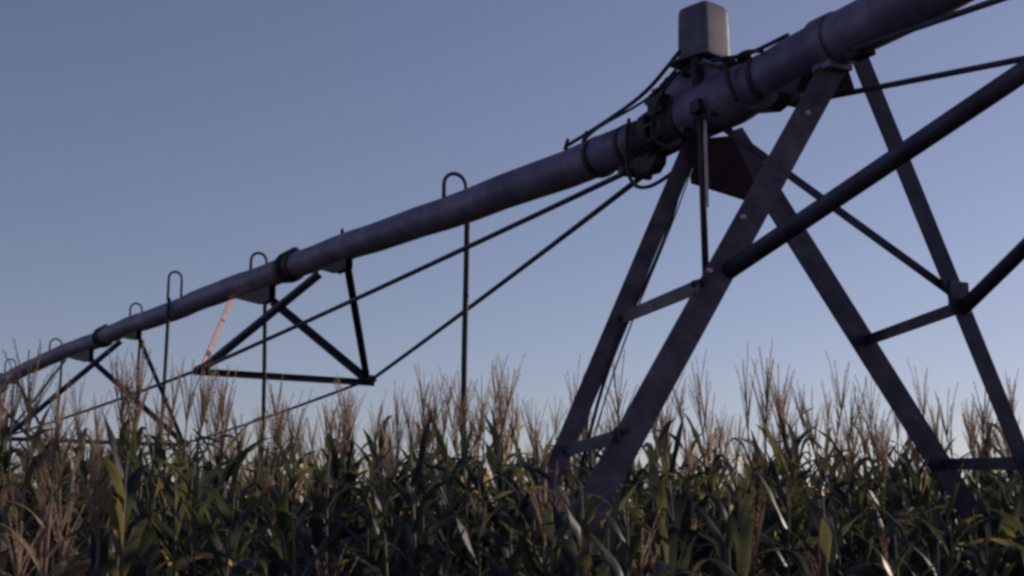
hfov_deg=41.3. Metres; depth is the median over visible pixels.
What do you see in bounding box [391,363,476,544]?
corn plant
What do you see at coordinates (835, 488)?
corn plant
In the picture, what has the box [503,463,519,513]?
corn plant
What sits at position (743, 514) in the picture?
corn plant
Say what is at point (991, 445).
corn plant
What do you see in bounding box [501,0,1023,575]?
drive tower
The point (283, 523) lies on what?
corn plant
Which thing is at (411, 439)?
corn plant
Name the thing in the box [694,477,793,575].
corn plant
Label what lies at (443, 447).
corn plant
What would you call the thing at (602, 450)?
corn plant
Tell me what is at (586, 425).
corn plant
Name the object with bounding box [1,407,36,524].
corn plant
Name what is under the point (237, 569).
corn plant
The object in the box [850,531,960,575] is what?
corn plant
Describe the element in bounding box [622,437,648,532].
corn plant
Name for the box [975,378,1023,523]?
corn plant
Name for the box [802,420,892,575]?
corn plant
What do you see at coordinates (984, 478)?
corn plant
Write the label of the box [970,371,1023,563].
corn plant
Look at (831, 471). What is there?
corn plant
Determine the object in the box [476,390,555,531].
corn plant
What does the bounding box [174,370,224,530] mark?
corn plant
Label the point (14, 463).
corn plant
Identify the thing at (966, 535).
corn plant
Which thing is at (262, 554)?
corn plant
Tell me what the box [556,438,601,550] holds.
corn plant
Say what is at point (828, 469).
corn plant
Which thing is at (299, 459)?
corn plant
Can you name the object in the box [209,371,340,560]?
corn plant
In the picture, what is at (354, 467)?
corn plant
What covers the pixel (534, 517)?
corn plant
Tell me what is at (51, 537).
corn plant
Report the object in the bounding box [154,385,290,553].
corn plant
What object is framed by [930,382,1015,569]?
corn plant
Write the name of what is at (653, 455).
corn plant
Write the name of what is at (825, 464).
corn plant
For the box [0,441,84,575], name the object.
corn plant
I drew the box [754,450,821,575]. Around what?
corn plant
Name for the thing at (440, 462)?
corn plant
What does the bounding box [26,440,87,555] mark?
corn plant
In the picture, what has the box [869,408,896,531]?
corn plant
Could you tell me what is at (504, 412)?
corn plant
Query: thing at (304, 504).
corn plant
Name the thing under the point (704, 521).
corn plant
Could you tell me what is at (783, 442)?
corn plant
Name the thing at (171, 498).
corn plant
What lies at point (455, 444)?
corn plant
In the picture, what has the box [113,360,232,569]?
corn plant
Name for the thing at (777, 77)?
irrigation span
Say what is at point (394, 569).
corn plant
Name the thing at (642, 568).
corn plant
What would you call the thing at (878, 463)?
corn plant
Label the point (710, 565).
corn plant
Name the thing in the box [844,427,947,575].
corn plant
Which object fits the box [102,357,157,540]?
corn plant
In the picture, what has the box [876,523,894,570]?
corn plant
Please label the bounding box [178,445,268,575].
corn plant
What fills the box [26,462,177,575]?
corn plant
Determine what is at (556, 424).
corn plant
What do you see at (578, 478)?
corn plant
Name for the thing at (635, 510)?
corn plant
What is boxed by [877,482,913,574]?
corn plant
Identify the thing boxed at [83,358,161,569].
corn plant
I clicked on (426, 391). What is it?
corn plant
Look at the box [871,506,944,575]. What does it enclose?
corn plant
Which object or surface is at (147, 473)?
corn plant
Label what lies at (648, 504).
corn plant
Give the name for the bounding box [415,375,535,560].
corn plant
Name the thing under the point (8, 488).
corn plant
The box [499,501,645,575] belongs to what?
corn plant
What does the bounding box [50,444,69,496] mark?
corn plant
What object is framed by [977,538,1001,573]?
corn plant
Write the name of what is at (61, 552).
corn plant
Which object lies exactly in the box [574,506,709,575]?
corn plant
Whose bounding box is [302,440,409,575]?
corn plant
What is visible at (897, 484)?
corn plant
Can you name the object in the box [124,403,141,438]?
corn plant
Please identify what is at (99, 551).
corn plant
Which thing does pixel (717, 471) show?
corn plant
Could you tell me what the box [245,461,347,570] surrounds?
corn plant
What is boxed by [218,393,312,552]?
corn plant
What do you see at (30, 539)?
corn plant
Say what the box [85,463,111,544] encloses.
corn plant
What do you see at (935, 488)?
corn plant
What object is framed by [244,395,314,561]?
corn plant
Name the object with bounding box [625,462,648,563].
corn plant
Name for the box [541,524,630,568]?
corn plant
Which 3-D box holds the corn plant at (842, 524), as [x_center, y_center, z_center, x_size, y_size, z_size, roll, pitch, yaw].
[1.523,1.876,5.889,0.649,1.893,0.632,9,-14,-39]
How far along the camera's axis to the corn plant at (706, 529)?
7.44 m
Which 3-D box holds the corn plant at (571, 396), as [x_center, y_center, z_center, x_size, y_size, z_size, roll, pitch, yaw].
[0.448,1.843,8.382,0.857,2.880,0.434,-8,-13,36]
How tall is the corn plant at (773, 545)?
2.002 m
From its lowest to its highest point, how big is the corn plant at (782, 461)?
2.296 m
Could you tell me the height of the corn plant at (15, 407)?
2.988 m
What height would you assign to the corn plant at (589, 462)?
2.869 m
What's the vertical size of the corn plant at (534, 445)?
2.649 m
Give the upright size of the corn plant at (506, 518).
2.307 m
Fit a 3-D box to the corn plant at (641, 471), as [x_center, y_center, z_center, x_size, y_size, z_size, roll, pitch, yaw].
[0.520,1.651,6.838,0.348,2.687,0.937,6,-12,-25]
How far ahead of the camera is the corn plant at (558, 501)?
6.89 m
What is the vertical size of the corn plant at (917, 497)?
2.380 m
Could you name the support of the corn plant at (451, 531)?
on the ground
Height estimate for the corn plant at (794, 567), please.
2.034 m
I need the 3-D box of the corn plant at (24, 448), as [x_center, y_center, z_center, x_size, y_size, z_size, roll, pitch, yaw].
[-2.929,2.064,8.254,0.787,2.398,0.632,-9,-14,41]
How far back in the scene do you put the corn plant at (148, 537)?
4.87 m
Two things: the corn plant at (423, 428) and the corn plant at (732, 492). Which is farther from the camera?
the corn plant at (423, 428)
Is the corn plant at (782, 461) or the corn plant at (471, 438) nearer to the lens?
the corn plant at (782, 461)
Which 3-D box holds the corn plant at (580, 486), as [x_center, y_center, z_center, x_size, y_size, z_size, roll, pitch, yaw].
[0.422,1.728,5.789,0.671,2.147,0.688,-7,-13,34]
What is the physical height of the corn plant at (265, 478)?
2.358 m
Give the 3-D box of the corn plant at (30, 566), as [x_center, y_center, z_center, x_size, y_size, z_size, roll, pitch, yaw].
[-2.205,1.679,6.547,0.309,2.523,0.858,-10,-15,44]
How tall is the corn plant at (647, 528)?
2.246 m
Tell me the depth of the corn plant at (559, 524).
4.45 m
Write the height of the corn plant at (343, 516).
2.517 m
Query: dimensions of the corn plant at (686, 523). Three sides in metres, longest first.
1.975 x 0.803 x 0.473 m
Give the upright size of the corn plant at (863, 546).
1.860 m
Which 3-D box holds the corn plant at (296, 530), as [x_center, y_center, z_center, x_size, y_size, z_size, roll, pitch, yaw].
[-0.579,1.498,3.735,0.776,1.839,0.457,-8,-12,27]
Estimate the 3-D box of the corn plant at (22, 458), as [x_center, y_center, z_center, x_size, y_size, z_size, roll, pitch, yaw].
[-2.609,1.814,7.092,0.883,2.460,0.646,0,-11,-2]
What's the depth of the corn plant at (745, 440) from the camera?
9.65 m
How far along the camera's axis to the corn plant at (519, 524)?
5.47 m
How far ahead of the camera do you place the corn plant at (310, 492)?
5.36 m
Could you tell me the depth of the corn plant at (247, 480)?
6.93 m
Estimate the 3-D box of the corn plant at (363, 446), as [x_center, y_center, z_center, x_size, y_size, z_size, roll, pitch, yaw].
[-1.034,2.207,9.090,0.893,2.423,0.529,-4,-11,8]
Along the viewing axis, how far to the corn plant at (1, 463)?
6.62 m
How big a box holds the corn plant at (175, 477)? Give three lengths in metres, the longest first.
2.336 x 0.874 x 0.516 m
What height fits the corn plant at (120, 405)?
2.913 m
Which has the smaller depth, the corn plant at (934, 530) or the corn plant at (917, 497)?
the corn plant at (934, 530)
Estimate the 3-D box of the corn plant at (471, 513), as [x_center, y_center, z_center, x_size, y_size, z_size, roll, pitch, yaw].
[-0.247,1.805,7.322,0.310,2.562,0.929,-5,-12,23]
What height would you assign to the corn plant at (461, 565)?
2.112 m
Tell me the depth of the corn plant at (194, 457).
7.75 m
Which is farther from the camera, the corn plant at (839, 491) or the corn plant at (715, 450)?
the corn plant at (715, 450)
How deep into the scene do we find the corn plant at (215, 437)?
8.81 m
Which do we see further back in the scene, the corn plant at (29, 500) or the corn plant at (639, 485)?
the corn plant at (639, 485)
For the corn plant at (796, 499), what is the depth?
7.14 m
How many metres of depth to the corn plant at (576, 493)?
6.38 m
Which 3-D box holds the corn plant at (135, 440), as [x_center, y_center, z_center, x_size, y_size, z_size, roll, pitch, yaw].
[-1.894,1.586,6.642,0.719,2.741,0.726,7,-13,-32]
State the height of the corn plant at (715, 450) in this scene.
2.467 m
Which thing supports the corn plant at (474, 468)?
on the ground
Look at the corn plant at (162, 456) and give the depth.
6.24 m
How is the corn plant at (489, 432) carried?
on the ground
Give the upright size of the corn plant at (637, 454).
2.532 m
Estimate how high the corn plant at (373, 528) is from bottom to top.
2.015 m
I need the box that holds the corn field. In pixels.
[5,388,1023,571]
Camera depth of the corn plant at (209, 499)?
5.85 m
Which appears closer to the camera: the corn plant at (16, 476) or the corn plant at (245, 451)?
the corn plant at (245, 451)
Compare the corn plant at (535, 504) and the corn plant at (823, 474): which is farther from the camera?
the corn plant at (823, 474)
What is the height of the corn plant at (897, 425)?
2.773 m
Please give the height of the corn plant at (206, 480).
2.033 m
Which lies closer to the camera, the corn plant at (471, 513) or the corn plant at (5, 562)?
the corn plant at (5, 562)
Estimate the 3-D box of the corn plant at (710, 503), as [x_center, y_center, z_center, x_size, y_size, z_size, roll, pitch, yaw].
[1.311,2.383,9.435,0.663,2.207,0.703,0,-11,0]
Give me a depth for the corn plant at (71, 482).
4.87 m
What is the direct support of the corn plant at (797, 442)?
on the ground
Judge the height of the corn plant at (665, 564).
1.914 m
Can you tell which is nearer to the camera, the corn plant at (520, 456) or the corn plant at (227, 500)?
the corn plant at (227, 500)
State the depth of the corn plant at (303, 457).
7.39 m
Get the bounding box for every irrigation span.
[0,49,684,548]
[711,0,1023,130]
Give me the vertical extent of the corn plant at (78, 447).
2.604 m
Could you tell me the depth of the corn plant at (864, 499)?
7.08 m
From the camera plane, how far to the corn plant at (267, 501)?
5.86 m
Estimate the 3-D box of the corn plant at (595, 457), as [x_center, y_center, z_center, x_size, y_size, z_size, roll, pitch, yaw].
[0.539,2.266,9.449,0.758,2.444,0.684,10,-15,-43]
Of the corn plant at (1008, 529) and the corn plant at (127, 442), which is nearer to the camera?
the corn plant at (1008, 529)
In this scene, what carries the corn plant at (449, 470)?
on the ground
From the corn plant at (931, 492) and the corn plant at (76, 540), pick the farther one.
the corn plant at (931, 492)
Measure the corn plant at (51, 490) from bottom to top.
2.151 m
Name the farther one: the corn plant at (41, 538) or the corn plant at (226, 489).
the corn plant at (226, 489)
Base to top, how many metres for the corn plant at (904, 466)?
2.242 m
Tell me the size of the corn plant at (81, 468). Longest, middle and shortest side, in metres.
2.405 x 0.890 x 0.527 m
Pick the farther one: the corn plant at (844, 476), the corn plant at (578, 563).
the corn plant at (844, 476)
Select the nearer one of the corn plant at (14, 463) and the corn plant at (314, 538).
the corn plant at (314, 538)
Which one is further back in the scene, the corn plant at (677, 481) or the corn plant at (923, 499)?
the corn plant at (677, 481)
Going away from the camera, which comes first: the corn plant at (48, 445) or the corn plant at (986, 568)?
the corn plant at (986, 568)
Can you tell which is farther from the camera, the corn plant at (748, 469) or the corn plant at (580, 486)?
the corn plant at (748, 469)
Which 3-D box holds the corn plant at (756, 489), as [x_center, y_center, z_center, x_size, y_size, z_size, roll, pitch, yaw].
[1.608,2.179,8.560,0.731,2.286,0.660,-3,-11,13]
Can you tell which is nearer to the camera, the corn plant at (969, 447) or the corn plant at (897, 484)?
the corn plant at (897, 484)
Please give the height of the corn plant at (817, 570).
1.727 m
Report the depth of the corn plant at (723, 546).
4.52 m
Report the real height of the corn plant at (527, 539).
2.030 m
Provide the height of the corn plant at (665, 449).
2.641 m
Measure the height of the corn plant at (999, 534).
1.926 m
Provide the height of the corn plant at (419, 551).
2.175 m
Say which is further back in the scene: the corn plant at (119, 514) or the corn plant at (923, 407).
the corn plant at (923, 407)
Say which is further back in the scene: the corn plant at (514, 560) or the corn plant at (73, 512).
the corn plant at (73, 512)
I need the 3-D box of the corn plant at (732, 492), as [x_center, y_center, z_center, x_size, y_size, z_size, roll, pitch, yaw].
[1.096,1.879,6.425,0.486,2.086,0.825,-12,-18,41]
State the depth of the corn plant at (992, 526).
5.56 m
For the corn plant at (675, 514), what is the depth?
5.11 m
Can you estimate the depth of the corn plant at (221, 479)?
6.72 m
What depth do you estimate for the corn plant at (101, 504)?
6.63 m
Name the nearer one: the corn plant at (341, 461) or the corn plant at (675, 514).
the corn plant at (675, 514)
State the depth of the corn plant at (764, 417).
7.06 m
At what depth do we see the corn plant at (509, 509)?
6.47 m
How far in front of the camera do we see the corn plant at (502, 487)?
5.86 m
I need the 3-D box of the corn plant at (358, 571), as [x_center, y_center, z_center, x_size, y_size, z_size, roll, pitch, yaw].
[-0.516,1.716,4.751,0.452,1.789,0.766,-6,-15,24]
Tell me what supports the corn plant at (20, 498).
on the ground
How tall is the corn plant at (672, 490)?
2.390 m
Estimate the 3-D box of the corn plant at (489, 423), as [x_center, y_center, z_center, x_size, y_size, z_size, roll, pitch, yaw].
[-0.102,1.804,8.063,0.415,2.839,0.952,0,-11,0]
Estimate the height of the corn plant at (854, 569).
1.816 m
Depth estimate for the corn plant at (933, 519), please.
5.55 m
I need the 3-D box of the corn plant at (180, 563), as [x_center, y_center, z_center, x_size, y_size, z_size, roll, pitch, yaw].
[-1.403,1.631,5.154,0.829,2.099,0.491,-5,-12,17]
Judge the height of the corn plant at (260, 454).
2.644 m
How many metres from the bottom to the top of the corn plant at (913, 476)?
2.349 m
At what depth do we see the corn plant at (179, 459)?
7.23 m
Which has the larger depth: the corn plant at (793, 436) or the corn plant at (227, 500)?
the corn plant at (793, 436)
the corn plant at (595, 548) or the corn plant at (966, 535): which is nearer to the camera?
the corn plant at (595, 548)
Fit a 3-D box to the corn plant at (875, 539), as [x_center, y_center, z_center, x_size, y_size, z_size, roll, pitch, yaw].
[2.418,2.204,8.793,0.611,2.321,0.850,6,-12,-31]
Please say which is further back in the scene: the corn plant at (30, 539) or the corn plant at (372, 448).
the corn plant at (372, 448)
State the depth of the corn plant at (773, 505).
7.66 m
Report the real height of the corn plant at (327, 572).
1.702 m
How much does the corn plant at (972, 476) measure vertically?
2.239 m
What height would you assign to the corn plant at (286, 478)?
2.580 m
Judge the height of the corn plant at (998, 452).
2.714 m
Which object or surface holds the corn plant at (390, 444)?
on the ground
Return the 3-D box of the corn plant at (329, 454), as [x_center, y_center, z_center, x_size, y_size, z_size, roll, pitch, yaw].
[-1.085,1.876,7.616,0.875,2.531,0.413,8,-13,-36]
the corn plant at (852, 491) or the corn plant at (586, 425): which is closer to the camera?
the corn plant at (586, 425)
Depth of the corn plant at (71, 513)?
7.56 m
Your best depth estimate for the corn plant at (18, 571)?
3.80 m
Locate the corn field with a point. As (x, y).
(720, 479)
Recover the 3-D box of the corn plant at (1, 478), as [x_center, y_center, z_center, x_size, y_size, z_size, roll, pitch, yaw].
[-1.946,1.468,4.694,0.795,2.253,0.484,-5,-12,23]
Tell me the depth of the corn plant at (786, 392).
8.30 m
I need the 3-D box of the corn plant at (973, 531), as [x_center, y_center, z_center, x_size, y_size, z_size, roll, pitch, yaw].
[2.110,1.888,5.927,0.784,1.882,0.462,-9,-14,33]
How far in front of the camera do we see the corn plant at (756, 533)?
5.08 m
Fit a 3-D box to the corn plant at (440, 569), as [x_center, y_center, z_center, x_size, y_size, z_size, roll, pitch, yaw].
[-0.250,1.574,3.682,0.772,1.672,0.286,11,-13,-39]
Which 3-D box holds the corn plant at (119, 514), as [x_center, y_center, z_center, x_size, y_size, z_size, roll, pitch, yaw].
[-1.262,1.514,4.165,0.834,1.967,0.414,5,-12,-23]
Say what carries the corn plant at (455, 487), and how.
on the ground
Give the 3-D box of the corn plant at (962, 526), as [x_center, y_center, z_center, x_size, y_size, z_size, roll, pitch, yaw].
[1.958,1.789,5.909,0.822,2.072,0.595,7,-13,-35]
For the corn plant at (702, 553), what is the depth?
8.06 m
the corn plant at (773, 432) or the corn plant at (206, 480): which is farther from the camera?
the corn plant at (773, 432)
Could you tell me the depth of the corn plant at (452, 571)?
4.86 m
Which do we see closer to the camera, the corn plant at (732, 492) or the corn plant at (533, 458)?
the corn plant at (732, 492)
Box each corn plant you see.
[0,337,108,575]
[0,370,42,523]
[0,370,45,494]
[0,375,13,501]
[0,392,124,575]
[0,393,12,575]
[0,394,15,532]
[0,401,121,575]
[0,419,115,575]
[0,429,66,575]
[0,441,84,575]
[1,405,63,556]
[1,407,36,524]
[4,419,21,482]
[4,513,44,575]
[5,429,69,526]
[5,469,84,575]
[11,446,36,524]
[12,450,107,575]
[17,464,58,575]
[19,456,75,575]
[21,379,103,575]
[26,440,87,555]
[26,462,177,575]
[33,455,78,553]
[40,474,91,575]
[41,417,123,551]
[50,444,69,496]
[61,409,181,575]
[62,374,124,570]
[68,427,89,556]
[68,431,116,575]
[72,456,194,575]
[80,441,235,575]
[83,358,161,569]
[83,394,113,575]
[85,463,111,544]
[87,448,202,570]
[87,473,260,575]
[89,356,251,575]
[100,458,114,523]
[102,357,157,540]
[104,410,172,571]
[105,348,150,569]
[106,338,162,534]
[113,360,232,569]
[115,466,268,575]
[118,458,270,575]
[119,364,283,575]
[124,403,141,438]
[139,405,185,570]
[142,430,244,566]
[146,449,241,575]
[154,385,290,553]
[159,450,213,548]
[165,358,233,565]
[166,367,254,537]
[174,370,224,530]
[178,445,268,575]
[178,445,269,570]
[179,487,270,575]
[188,497,357,575]
[200,374,253,523]
[201,442,272,575]
[202,448,310,560]
[207,528,288,575]
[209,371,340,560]
[211,401,285,574]
[212,467,321,575]
[212,523,255,574]
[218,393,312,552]
[225,448,303,575]
[236,391,361,573]
[244,389,324,563]
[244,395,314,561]
[244,407,270,548]
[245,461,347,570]
[248,450,317,571]
[251,443,268,568]
[254,446,383,575]
[258,427,397,574]
[259,418,346,573]
[265,457,330,559]
[267,471,360,575]
[289,400,371,571]
[300,485,357,557]
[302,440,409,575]
[307,377,369,540]
[308,376,402,570]
[311,415,425,526]
[312,544,358,575]
[323,396,363,575]
[324,389,365,571]
[324,437,401,545]
[324,521,405,575]
[336,406,425,553]
[336,470,440,567]
[338,490,456,575]
[347,411,462,575]
[355,447,418,526]
[361,385,481,545]
[361,513,411,575]
[362,415,488,564]
[363,406,410,543]
[364,381,432,575]
[372,401,503,575]
[376,462,469,575]
[381,383,460,551]
[387,372,470,550]
[389,371,532,575]
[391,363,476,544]
[391,391,455,575]
[394,452,504,575]
[406,465,546,575]
[408,363,448,519]
[414,461,459,515]
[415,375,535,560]
[420,556,451,575]
[426,481,474,575]
[427,383,482,563]
[431,353,555,575]
[434,387,510,574]
[440,395,481,565]
[442,354,556,562]
[442,453,569,575]
[448,395,486,506]
[455,481,592,575]
[465,375,522,575]
[468,523,534,575]
[470,408,578,575]
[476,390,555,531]
[480,355,517,502]
[481,462,594,575]
[481,470,554,575]
[483,428,565,565]
[485,470,514,565]
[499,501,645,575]
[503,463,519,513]
[514,460,565,575]
[519,479,586,552]
[520,398,544,503]
[521,397,557,551]
[521,466,619,575]
[524,416,551,575]
[533,484,630,575]
[535,524,625,575]
[539,447,652,575]
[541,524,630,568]
[542,398,571,503]
[544,356,595,510]
[546,466,697,575]
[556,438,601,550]
[557,427,595,566]
[560,411,634,536]
[560,439,633,551]
[568,463,600,547]
[574,402,638,534]
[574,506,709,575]
[575,377,590,479]
[577,391,636,552]
[590,462,669,575]
[591,487,624,575]
[592,349,647,569]
[593,375,731,572]
[604,448,677,568]
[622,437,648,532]
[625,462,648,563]
[631,412,715,568]
[632,448,718,575]
[632,503,694,575]
[633,489,670,575]
[635,487,735,575]
[637,385,678,574]
[638,479,694,575]
[644,370,684,507]
[649,378,721,560]
[655,474,721,575]
[659,408,684,496]
[660,406,673,482]
[666,354,773,575]
[673,348,730,575]
[674,487,808,575]
[675,425,709,562]
[680,412,734,538]
[682,426,732,575]
[682,426,738,563]
[687,473,729,527]
[691,491,761,575]
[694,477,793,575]
[698,472,819,575]
[710,462,774,570]
[716,418,873,574]
[720,415,745,551]
[724,363,845,565]
[728,341,763,564]
[732,418,851,518]
[734,438,794,559]
[735,339,793,572]
[746,424,795,575]
[748,455,779,557]
[750,474,807,575]
[751,453,780,559]
[752,383,831,564]
[752,471,856,575]
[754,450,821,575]
[756,371,828,544]
[763,492,859,575]
[766,410,881,575]
[767,414,807,493]
[775,386,873,574]
[776,379,834,556]
[779,501,887,575]
[779,512,887,575]
[785,352,884,571]
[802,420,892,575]
[808,386,887,575]
[809,381,857,513]
[809,538,820,575]
[812,504,884,575]
[816,402,960,570]
[824,379,905,559]
[824,415,862,542]
[827,456,837,507]
[829,373,972,571]
[829,420,884,565]
[837,451,883,541]
[840,414,888,575]
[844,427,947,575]
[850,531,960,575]
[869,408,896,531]
[869,416,971,574]
[869,444,958,560]
[870,411,938,519]
[871,444,912,562]
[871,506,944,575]
[873,360,958,572]
[874,396,968,545]
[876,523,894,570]
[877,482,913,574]
[883,432,966,553]
[885,536,977,575]
[892,436,955,559]
[893,513,1003,575]
[899,495,975,575]
[900,437,941,543]
[915,442,971,552]
[915,504,1011,569]
[916,458,982,575]
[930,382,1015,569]
[940,396,1022,572]
[942,405,990,562]
[942,453,1013,572]
[948,485,1023,575]
[953,504,1019,574]
[962,406,1002,567]
[968,382,1001,574]
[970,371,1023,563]
[970,422,1023,570]
[972,542,1021,575]
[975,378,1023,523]
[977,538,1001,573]
[980,482,1023,569]
[983,509,1023,562]
[984,470,1023,575]
[993,400,1020,538]
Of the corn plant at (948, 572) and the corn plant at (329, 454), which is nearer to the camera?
the corn plant at (948, 572)
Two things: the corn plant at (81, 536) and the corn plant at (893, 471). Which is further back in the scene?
the corn plant at (893, 471)
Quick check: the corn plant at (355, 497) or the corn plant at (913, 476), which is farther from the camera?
the corn plant at (355, 497)
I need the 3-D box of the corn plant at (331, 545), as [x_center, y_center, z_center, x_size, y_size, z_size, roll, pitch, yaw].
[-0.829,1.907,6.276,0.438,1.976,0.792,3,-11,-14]
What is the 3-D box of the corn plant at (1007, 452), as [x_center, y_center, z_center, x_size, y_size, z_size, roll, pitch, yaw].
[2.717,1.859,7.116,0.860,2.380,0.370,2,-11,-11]
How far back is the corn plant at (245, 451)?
6.26 m
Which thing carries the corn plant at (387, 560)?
on the ground
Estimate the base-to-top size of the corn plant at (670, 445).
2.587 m
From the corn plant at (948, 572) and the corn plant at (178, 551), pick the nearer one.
the corn plant at (948, 572)
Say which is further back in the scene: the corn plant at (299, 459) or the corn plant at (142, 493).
the corn plant at (299, 459)
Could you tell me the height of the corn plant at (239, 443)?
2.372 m
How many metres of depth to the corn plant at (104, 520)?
9.17 m
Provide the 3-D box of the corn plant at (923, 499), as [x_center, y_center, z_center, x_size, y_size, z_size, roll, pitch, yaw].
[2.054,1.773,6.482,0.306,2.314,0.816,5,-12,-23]
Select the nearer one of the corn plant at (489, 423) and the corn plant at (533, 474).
the corn plant at (533, 474)
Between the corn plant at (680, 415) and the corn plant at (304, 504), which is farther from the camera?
the corn plant at (680, 415)
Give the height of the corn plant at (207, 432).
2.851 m
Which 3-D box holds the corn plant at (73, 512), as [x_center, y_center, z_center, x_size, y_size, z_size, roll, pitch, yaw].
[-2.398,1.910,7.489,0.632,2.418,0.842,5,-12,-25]
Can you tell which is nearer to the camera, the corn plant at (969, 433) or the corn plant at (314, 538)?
the corn plant at (314, 538)
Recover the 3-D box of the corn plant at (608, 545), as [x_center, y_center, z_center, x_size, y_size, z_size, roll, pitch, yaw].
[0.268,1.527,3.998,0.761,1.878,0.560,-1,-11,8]
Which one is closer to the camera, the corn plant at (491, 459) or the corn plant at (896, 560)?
the corn plant at (896, 560)
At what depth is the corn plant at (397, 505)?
6.31 m
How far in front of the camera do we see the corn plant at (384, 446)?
7.47 m
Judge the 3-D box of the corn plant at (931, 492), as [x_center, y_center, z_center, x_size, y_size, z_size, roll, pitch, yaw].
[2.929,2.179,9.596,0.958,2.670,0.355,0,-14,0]
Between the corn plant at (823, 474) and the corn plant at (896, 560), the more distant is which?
the corn plant at (823, 474)
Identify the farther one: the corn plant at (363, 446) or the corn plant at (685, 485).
the corn plant at (363, 446)
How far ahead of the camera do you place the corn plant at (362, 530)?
5.86 m
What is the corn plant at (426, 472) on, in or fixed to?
on the ground
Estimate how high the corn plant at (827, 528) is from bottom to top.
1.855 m
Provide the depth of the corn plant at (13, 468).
9.01 m
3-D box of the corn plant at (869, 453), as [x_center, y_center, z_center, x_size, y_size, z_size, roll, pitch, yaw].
[2.072,1.781,7.538,0.915,2.690,0.328,-7,-13,32]
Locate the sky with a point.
(142, 141)
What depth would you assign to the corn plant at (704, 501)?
6.91 m
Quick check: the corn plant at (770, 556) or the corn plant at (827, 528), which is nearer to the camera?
the corn plant at (827, 528)
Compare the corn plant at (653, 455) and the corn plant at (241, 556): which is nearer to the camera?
the corn plant at (241, 556)
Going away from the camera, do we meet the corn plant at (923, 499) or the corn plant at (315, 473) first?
the corn plant at (923, 499)
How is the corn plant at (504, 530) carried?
on the ground
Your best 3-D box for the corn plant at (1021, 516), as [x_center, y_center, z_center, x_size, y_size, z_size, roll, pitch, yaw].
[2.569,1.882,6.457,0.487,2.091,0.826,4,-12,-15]
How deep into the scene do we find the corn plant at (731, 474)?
9.53 m
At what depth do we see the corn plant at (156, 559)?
5.91 m
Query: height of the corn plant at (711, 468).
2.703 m
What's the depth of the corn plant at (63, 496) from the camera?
7.20 m
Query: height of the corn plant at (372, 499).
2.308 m
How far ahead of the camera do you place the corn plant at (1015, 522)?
4.09 m
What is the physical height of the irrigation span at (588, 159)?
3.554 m
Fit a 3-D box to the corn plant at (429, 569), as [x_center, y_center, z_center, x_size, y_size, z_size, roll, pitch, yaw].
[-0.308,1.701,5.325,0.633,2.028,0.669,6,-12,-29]
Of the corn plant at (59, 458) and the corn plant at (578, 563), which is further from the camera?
the corn plant at (59, 458)
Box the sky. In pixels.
[0,0,1023,508]

